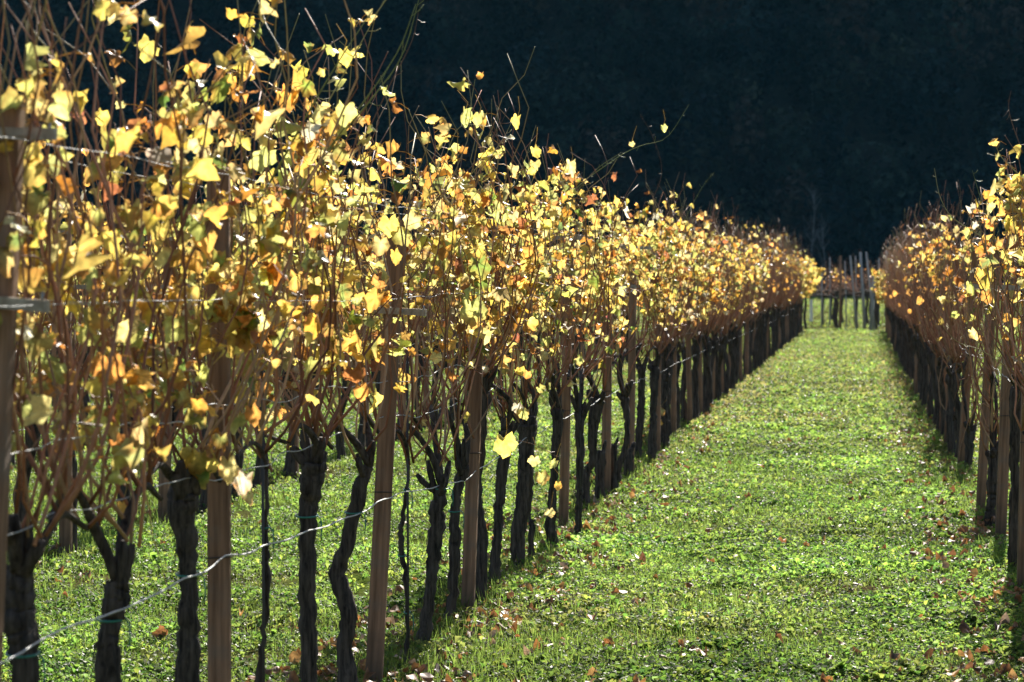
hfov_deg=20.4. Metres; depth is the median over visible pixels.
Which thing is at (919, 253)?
grapevine
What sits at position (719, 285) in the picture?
grapevine
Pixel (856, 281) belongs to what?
vineyard pole
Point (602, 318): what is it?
grapevine
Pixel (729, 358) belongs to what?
vineyard post
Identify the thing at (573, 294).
grapevine
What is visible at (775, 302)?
grapevine
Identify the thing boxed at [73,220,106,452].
grapevine
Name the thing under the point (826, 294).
grapevine
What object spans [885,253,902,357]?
grapevine
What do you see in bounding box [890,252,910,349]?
grapevine
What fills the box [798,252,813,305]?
grapevine
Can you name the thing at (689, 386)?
vineyard post
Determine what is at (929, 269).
grapevine
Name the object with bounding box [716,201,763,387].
grapevine
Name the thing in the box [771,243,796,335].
grapevine
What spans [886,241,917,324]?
grapevine
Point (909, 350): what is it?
grapevine
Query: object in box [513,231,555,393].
grapevine
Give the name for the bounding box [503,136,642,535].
grapevine
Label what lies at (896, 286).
grapevine
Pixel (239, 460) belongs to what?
grapevine
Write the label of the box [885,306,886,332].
vineyard post
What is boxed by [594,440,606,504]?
vine stump
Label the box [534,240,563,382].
grapevine
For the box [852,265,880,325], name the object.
grapevine
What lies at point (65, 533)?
vineyard post
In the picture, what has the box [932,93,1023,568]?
grapevine
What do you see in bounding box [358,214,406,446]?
grapevine
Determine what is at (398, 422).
grapevine
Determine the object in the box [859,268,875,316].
grapevine
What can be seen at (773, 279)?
grapevine
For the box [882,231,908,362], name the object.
grapevine
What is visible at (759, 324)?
grapevine
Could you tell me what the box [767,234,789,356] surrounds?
grapevine
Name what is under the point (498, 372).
grapevine
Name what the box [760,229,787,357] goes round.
grapevine
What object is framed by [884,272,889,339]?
vineyard post
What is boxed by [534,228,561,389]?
grapevine
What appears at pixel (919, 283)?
grapevine
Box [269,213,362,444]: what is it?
grapevine
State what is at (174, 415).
grapevine
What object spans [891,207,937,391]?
grapevine
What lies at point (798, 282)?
grapevine
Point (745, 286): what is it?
grapevine
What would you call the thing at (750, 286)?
grapevine
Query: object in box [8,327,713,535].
trellis wire
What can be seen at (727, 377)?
grapevine
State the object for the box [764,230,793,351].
grapevine
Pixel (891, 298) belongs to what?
grapevine
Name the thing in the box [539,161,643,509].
grapevine
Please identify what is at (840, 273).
vineyard pole
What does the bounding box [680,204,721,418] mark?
grapevine
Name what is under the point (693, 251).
grapevine
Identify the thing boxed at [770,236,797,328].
grapevine
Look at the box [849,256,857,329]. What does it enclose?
vineyard pole
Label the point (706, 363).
grapevine
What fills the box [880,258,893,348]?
grapevine
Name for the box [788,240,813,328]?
grapevine
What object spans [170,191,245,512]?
grapevine
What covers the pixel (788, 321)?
vineyard post
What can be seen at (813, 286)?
grapevine
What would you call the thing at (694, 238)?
grapevine
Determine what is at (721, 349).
grapevine
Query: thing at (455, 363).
grapevine
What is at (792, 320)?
grapevine
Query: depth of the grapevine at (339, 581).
10.48 m
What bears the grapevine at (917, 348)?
on the ground at (356, 574)
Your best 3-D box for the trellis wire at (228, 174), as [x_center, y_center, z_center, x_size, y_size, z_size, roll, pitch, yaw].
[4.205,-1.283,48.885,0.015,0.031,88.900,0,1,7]
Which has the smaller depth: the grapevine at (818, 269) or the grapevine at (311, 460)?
the grapevine at (311, 460)
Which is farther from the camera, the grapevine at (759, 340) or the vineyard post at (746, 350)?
the grapevine at (759, 340)
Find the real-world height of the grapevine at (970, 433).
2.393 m
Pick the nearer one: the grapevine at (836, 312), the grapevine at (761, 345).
the grapevine at (761, 345)
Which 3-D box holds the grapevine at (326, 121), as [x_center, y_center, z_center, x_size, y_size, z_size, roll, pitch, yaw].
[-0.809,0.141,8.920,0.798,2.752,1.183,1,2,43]
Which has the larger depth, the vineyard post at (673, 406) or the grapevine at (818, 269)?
the grapevine at (818, 269)
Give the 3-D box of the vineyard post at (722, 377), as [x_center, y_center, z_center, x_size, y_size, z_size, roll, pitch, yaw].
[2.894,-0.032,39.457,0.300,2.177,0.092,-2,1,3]
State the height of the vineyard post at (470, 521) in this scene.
1.550 m
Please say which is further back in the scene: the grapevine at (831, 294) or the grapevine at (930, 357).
the grapevine at (831, 294)
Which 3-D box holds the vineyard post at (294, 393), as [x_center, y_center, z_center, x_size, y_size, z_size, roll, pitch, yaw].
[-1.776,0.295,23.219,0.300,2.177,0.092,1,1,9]
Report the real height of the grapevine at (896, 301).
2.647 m
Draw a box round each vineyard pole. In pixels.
[821,266,822,327]
[829,257,830,324]
[839,256,841,328]
[844,261,846,326]
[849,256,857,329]
[855,256,857,319]
[859,252,865,328]
[865,252,875,329]
[869,275,874,329]
[878,258,879,320]
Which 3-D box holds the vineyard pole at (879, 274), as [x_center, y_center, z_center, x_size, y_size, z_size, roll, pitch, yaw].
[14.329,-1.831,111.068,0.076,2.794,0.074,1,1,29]
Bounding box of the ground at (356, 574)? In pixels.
[6,298,1022,681]
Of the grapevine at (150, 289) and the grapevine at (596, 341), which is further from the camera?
the grapevine at (596, 341)
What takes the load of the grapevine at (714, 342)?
on the ground at (356, 574)
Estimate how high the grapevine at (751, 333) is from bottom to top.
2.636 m
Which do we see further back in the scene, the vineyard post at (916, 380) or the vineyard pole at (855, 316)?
the vineyard pole at (855, 316)
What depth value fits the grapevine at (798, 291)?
79.55 m
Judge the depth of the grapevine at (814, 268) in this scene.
88.42 m
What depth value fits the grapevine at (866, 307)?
110.08 m
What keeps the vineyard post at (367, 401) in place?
on the ground at (356, 574)
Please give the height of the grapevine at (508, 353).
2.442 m
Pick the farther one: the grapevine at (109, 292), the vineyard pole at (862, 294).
the vineyard pole at (862, 294)
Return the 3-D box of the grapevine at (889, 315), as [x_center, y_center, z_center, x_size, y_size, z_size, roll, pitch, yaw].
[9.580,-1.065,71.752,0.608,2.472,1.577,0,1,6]
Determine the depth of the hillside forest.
349.83 m
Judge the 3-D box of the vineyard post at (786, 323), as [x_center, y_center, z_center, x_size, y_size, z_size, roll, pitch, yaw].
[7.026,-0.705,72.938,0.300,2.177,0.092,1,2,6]
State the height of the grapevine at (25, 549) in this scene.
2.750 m
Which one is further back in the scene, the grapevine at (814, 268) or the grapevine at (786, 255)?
the grapevine at (814, 268)
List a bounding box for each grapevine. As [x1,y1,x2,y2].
[0,0,177,681]
[0,0,283,681]
[11,286,46,466]
[13,150,76,568]
[20,229,81,458]
[25,0,370,681]
[32,139,109,553]
[36,239,76,406]
[72,235,105,402]
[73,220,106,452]
[77,175,181,533]
[98,243,121,400]
[101,221,148,434]
[102,152,246,457]
[103,0,423,681]
[125,234,177,377]
[144,236,162,367]
[147,243,196,426]
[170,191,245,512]
[199,0,449,681]
[231,209,262,499]
[240,199,282,487]
[241,0,471,681]
[266,189,314,478]
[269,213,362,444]
[291,58,494,663]
[327,262,341,395]
[328,223,373,461]
[341,219,382,451]
[344,66,518,645]
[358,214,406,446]
[369,237,385,377]
[378,211,424,440]
[396,47,560,605]
[399,67,545,623]
[406,217,441,433]
[412,209,457,429]
[429,90,552,589]
[430,234,480,423]
[444,267,460,369]
[447,252,497,411]
[455,95,583,568]
[483,233,503,400]
[484,217,518,409]
[485,105,688,543]
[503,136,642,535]
[507,241,517,399]
[510,231,538,400]
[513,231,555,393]
[525,256,547,396]
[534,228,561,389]
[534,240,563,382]
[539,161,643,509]
[553,228,579,338]
[571,256,587,380]
[574,245,587,381]
[575,248,596,378]
[577,248,596,374]
[580,185,677,481]
[589,261,611,373]
[591,118,679,458]
[593,241,621,370]
[605,258,623,368]
[612,256,626,365]
[616,250,628,365]
[617,175,706,463]
[618,254,628,363]
[626,174,712,447]
[636,169,715,444]
[640,189,702,429]
[644,191,714,440]
[655,195,715,423]
[666,215,705,426]
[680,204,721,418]
[682,201,727,408]
[685,207,736,413]
[685,212,739,405]
[689,198,730,405]
[701,216,737,397]
[703,213,743,401]
[703,220,744,397]
[705,220,758,387]
[707,218,759,388]
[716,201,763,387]
[718,230,756,389]
[723,217,766,381]
[725,221,771,380]
[730,215,766,374]
[730,217,778,375]
[732,223,771,359]
[735,218,775,371]
[735,229,769,375]
[737,218,756,320]
[738,224,776,365]
[742,221,777,366]
[752,229,783,364]
[753,231,778,338]
[754,219,784,362]
[754,235,778,298]
[758,226,795,356]
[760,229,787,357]
[762,233,790,351]
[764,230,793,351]
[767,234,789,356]
[769,229,794,295]
[770,226,794,349]
[770,236,784,311]
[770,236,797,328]
[771,241,794,311]
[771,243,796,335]
[772,231,799,348]
[772,234,804,343]
[772,236,791,324]
[776,234,805,342]
[782,230,801,342]
[784,233,807,341]
[784,248,801,342]
[786,237,799,342]
[786,253,807,312]
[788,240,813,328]
[788,247,813,280]
[790,242,801,306]
[791,253,803,325]
[791,256,809,336]
[792,240,808,337]
[795,246,817,332]
[796,259,817,326]
[796,261,811,336]
[797,251,811,334]
[797,259,822,297]
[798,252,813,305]
[801,258,821,330]
[801,266,820,330]
[803,262,824,309]
[803,286,831,328]
[807,267,844,324]
[810,260,861,328]
[815,261,857,326]
[817,266,848,290]
[818,264,855,322]
[819,266,849,320]
[826,258,876,327]
[841,263,873,323]
[846,260,881,329]
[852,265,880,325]
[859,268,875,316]
[870,268,884,290]
[871,278,886,304]
[872,268,889,337]
[875,254,893,320]
[878,257,892,345]
[880,239,898,324]
[880,252,891,342]
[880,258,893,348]
[881,237,911,357]
[881,243,901,354]
[881,248,895,347]
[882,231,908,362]
[883,230,920,374]
[885,225,925,379]
[885,239,911,331]
[885,241,909,369]
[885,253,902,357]
[886,222,926,376]
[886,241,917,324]
[887,245,902,363]
[888,239,912,366]
[888,250,903,352]
[889,232,915,374]
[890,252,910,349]
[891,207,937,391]
[891,234,907,367]
[892,229,935,395]
[892,243,923,382]
[893,235,915,329]
[895,228,922,317]
[896,203,952,406]
[897,205,948,376]
[898,223,957,378]
[898,226,934,316]
[898,236,928,351]
[900,216,949,401]
[901,206,969,419]
[904,228,952,417]
[908,213,958,424]
[910,183,984,455]
[913,181,969,430]
[914,223,968,435]
[915,202,986,459]
[915,209,983,441]
[916,209,970,422]
[917,208,975,449]
[928,205,1000,469]
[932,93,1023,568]
[947,185,1019,526]
[962,144,1023,390]
[976,136,1023,434]
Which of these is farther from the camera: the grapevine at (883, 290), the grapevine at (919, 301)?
the grapevine at (883, 290)
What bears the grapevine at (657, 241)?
on the ground at (356, 574)
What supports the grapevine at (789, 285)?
on the ground at (356, 574)
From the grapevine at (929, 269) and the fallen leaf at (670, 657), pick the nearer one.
the fallen leaf at (670, 657)
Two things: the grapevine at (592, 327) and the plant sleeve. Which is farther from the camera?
the plant sleeve
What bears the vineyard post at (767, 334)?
on the ground at (356, 574)
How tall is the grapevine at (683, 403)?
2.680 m
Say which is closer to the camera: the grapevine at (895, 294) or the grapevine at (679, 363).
the grapevine at (679, 363)
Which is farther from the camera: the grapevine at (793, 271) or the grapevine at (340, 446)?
the grapevine at (793, 271)
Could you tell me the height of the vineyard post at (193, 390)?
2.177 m
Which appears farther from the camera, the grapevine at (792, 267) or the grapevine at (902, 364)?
the grapevine at (792, 267)
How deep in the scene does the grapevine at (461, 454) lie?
13.29 m
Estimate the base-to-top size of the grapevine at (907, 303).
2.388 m
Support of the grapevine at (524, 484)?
on the ground at (356, 574)
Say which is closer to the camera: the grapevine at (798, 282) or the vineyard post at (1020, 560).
the vineyard post at (1020, 560)
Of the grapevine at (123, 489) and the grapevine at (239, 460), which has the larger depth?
the grapevine at (239, 460)
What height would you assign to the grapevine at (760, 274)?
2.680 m
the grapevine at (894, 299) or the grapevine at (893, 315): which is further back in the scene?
the grapevine at (893, 315)
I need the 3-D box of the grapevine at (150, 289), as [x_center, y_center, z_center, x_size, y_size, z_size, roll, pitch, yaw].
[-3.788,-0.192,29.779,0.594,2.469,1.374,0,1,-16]
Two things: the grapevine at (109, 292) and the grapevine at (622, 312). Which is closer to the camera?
the grapevine at (109, 292)
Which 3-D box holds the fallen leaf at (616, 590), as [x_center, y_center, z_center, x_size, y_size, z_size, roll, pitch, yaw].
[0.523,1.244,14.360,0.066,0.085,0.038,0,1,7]
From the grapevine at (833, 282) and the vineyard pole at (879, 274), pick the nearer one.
the vineyard pole at (879, 274)
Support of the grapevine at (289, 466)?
on the ground at (356, 574)
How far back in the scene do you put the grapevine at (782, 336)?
66.99 m
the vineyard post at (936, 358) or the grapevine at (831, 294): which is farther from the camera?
the grapevine at (831, 294)
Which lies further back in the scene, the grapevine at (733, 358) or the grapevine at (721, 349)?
the grapevine at (733, 358)
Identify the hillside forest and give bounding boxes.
[0,0,1023,295]
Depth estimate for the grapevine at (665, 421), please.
27.38 m
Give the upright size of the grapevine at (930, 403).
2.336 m
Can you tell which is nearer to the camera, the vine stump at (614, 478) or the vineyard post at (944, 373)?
the vine stump at (614, 478)
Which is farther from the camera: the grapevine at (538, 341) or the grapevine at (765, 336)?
the grapevine at (765, 336)
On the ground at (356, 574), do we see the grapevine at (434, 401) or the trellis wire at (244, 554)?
the grapevine at (434, 401)
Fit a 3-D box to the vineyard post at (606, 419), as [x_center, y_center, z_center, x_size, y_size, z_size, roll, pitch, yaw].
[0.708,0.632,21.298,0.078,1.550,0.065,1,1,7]
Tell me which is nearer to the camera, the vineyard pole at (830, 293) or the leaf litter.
the leaf litter
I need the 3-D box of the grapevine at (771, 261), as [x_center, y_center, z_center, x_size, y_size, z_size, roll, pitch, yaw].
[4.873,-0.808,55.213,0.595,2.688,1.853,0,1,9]
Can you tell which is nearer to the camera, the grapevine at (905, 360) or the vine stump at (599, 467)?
the vine stump at (599, 467)
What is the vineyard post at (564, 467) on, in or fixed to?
on the ground at (356, 574)
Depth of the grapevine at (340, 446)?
25.50 m
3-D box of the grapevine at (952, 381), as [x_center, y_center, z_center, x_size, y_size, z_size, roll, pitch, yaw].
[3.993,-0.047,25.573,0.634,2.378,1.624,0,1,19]
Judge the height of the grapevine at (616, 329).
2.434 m
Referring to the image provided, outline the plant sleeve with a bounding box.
[810,300,812,321]
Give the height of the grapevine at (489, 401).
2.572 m
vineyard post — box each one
[0,102,57,681]
[58,230,86,555]
[72,274,75,451]
[145,236,188,523]
[189,278,197,393]
[205,166,233,681]
[274,302,279,408]
[282,245,299,478]
[352,251,372,446]
[365,220,426,681]
[417,262,438,431]
[461,345,483,606]
[551,235,591,528]
[602,322,612,494]
[614,245,650,472]
[645,253,674,451]
[667,250,687,435]
[684,255,700,424]
[696,257,709,414]
[711,260,723,398]
[719,261,729,393]
[728,263,740,370]
[739,264,747,380]
[745,264,755,376]
[753,297,755,345]
[766,268,776,359]
[778,270,786,348]
[779,271,782,347]
[785,272,791,340]
[787,303,788,336]
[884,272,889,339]
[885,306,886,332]
[911,262,921,393]
[926,256,941,380]
[937,255,950,430]
[942,248,970,443]
[957,249,979,463]
[973,236,1005,511]
[995,240,1016,535]
[1002,223,1023,587]
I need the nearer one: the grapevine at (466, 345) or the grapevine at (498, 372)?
the grapevine at (466, 345)
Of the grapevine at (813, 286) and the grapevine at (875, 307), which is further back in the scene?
the grapevine at (875, 307)
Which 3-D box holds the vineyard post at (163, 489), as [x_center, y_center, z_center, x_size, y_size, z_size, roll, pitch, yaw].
[-2.297,0.382,18.874,0.300,2.177,0.092,2,1,11]
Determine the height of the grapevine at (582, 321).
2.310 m
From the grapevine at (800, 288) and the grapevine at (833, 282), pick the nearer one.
the grapevine at (800, 288)
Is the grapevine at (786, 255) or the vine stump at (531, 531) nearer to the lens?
the vine stump at (531, 531)
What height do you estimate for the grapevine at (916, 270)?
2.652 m
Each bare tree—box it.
[798,185,820,258]
[814,212,834,293]
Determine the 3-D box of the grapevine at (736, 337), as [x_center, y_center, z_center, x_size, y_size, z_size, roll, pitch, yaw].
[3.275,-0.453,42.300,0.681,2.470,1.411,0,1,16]
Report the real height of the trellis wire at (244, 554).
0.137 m
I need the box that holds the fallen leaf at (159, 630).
[152,620,170,637]
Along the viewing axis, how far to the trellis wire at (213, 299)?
7.38 m
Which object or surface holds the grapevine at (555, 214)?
on the ground at (356, 574)
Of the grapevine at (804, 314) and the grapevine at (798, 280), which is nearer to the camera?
the grapevine at (798, 280)
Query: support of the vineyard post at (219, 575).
on the ground at (356, 574)
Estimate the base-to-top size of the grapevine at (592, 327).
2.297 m
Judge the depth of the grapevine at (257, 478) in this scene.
22.19 m
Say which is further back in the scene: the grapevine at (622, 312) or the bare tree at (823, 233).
the bare tree at (823, 233)
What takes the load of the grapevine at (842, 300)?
on the ground at (356, 574)
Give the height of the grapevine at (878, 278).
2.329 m
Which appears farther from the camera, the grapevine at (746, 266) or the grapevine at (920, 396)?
the grapevine at (746, 266)
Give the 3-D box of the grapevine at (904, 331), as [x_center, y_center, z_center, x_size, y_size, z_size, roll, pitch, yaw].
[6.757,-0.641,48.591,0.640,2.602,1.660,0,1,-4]
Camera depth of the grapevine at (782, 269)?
65.13 m
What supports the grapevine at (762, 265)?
on the ground at (356, 574)
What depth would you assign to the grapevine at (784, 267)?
68.05 m
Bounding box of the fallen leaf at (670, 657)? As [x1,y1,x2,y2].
[659,643,683,659]
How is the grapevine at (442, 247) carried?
on the ground at (356, 574)
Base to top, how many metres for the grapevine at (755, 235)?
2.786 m
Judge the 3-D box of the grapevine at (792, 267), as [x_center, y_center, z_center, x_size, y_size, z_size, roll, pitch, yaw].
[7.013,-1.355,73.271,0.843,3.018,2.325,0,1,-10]
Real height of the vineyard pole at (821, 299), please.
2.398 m
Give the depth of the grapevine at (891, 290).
57.43 m
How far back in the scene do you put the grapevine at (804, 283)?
85.54 m
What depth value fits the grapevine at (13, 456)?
24.81 m
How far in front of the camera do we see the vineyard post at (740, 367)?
44.85 m
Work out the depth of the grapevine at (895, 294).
40.77 m
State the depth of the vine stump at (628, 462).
22.78 m
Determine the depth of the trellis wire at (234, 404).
8.43 m
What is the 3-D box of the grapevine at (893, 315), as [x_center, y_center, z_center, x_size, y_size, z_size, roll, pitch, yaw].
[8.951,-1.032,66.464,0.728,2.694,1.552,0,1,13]
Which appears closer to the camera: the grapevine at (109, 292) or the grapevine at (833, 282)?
the grapevine at (109, 292)
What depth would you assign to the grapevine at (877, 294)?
88.24 m
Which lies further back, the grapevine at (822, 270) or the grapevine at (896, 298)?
the grapevine at (822, 270)
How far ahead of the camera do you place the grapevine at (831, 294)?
123.30 m
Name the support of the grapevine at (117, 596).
on the ground at (356, 574)
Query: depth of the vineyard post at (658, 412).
26.67 m
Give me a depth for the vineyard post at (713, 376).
36.88 m
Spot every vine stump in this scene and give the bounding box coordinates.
[528,513,536,559]
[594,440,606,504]
[611,437,618,489]
[624,441,635,476]
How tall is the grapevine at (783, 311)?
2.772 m
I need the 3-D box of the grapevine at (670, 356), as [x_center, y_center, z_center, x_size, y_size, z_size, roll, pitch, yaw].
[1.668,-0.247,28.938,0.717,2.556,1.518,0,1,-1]
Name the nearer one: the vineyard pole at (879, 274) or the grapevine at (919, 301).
the grapevine at (919, 301)
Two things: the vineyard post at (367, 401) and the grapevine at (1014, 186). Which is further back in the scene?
the vineyard post at (367, 401)
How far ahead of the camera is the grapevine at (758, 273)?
47.17 m
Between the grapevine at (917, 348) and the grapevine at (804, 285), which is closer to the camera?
the grapevine at (917, 348)
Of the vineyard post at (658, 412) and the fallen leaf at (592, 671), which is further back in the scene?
the vineyard post at (658, 412)
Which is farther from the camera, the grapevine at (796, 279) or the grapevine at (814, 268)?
the grapevine at (814, 268)
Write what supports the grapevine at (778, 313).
on the ground at (356, 574)
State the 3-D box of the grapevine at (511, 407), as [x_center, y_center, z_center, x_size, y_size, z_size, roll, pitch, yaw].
[-0.116,0.023,14.456,0.645,2.626,1.403,0,1,1]
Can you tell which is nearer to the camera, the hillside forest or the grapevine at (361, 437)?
the grapevine at (361, 437)
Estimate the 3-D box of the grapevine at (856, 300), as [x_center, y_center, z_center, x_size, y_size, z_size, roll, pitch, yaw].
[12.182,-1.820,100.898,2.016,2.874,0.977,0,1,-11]
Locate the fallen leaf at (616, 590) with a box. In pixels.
[611,581,620,593]
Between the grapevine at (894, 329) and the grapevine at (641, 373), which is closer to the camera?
the grapevine at (641, 373)
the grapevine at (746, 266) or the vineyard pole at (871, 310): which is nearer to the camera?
the grapevine at (746, 266)
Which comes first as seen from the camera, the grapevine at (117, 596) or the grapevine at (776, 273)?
the grapevine at (117, 596)
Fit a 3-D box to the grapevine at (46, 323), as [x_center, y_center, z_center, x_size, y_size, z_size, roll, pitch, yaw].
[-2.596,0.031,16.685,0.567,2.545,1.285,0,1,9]
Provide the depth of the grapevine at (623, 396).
21.85 m
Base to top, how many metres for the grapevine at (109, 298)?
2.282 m
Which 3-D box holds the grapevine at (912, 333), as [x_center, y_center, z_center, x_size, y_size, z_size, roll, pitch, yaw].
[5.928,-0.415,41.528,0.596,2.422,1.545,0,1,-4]
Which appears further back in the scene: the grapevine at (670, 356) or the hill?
the hill
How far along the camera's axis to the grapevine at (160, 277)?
41.40 m
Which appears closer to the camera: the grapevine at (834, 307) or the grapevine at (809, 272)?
the grapevine at (809, 272)
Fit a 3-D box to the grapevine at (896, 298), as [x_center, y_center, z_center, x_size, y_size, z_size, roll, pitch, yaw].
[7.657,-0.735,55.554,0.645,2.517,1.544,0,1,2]
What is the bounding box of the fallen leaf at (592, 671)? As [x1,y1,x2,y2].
[587,663,596,675]
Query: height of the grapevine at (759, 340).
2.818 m
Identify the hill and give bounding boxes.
[0,0,1023,297]
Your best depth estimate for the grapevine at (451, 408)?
32.49 m
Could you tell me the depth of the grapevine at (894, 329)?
65.42 m
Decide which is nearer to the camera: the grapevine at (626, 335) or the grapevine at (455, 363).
the grapevine at (455, 363)
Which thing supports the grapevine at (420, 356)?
on the ground at (356, 574)
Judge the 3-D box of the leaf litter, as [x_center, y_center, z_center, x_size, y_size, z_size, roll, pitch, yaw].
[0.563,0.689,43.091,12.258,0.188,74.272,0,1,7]
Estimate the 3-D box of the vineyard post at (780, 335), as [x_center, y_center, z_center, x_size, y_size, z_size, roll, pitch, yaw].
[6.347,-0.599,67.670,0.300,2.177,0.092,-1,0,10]
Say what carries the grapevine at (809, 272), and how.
on the ground at (356, 574)
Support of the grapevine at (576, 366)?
on the ground at (356, 574)
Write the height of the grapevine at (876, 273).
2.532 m
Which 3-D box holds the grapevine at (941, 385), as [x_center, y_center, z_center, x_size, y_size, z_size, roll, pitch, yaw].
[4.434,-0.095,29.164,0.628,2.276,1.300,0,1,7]
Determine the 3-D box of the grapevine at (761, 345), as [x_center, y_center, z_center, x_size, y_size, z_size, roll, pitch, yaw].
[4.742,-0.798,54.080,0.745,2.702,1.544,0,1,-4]
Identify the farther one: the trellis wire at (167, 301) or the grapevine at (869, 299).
the grapevine at (869, 299)
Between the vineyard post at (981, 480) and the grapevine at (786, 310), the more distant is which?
the grapevine at (786, 310)
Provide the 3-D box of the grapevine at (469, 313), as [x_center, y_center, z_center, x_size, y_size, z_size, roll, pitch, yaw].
[-0.367,0.105,12.476,0.757,2.644,1.487,0,1,7]
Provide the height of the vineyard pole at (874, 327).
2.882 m
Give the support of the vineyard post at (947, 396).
on the ground at (356, 574)
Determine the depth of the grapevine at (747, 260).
39.98 m
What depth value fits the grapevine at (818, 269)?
92.05 m
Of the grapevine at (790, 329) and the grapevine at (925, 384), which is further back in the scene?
the grapevine at (790, 329)
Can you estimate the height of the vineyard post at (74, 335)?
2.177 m
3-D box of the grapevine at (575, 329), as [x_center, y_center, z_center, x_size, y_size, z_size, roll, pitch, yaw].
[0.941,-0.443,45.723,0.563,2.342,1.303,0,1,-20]
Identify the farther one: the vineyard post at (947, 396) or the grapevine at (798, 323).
the grapevine at (798, 323)
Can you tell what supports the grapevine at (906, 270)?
on the ground at (356, 574)
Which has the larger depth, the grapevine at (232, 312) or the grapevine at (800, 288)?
the grapevine at (800, 288)
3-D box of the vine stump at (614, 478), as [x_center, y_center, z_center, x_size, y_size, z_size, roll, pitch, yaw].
[0.768,0.958,21.379,0.082,0.474,0.090,0,1,-4]
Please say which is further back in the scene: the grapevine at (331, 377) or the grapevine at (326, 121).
the grapevine at (331, 377)
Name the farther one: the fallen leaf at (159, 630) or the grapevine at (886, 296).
the grapevine at (886, 296)
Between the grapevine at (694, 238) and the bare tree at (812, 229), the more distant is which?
the bare tree at (812, 229)
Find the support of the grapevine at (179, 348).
on the ground at (356, 574)
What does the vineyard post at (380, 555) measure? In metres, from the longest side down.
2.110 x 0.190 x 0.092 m
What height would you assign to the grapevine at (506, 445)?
2.788 m
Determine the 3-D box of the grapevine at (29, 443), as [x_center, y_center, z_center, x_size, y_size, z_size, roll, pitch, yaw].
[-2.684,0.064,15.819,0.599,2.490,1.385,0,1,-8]
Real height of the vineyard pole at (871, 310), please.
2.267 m
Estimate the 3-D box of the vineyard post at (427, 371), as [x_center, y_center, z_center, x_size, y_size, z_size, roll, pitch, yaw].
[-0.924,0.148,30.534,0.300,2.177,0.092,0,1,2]
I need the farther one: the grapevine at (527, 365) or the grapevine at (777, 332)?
the grapevine at (777, 332)
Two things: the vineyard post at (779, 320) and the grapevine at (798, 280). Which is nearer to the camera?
the vineyard post at (779, 320)
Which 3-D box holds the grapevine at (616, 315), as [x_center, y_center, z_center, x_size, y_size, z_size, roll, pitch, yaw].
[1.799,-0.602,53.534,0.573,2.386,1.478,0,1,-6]
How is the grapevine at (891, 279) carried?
on the ground at (356, 574)
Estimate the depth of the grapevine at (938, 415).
30.40 m
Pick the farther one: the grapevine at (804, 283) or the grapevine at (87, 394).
the grapevine at (804, 283)
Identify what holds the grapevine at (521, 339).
on the ground at (356, 574)
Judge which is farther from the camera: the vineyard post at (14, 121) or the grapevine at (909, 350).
the grapevine at (909, 350)
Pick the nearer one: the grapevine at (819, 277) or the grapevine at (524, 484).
the grapevine at (524, 484)
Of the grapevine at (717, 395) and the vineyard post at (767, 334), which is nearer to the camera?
the grapevine at (717, 395)
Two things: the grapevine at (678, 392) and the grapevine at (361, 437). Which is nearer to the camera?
the grapevine at (361, 437)
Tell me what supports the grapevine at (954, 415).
on the ground at (356, 574)
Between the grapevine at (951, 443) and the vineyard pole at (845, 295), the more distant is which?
the vineyard pole at (845, 295)
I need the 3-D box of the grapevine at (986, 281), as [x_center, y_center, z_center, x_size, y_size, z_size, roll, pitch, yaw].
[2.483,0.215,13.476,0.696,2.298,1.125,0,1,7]
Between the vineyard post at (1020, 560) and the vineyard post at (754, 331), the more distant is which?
the vineyard post at (754, 331)
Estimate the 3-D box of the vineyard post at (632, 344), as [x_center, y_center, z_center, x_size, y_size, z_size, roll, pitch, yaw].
[0.991,0.289,23.562,0.300,2.177,0.092,1,1,7]
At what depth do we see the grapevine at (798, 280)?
73.49 m
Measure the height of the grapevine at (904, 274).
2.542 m
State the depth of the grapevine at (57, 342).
35.81 m
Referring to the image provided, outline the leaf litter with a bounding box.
[36,339,1023,681]
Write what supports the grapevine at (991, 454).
on the ground at (356, 574)
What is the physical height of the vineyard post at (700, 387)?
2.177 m
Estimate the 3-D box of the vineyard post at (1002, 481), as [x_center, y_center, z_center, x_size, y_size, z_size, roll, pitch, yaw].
[3.139,0.431,18.091,0.076,2.150,0.065,2,1,7]
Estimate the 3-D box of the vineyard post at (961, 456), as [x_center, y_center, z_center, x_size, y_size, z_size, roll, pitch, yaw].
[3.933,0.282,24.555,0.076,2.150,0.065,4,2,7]
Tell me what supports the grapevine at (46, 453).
on the ground at (356, 574)
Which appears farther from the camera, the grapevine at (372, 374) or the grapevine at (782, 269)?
the grapevine at (782, 269)
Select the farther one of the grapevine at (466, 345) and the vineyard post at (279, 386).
the vineyard post at (279, 386)
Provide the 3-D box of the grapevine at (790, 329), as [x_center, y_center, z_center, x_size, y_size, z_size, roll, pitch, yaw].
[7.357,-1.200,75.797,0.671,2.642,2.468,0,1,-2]
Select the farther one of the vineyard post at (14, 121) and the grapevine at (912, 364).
the grapevine at (912, 364)
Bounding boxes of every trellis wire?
[0,136,738,262]
[0,288,664,306]
[0,314,787,663]
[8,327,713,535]
[11,320,676,454]
[50,290,612,303]
[68,161,581,243]
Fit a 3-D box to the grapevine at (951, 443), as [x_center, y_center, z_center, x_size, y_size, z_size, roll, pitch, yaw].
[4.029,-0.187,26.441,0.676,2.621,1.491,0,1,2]

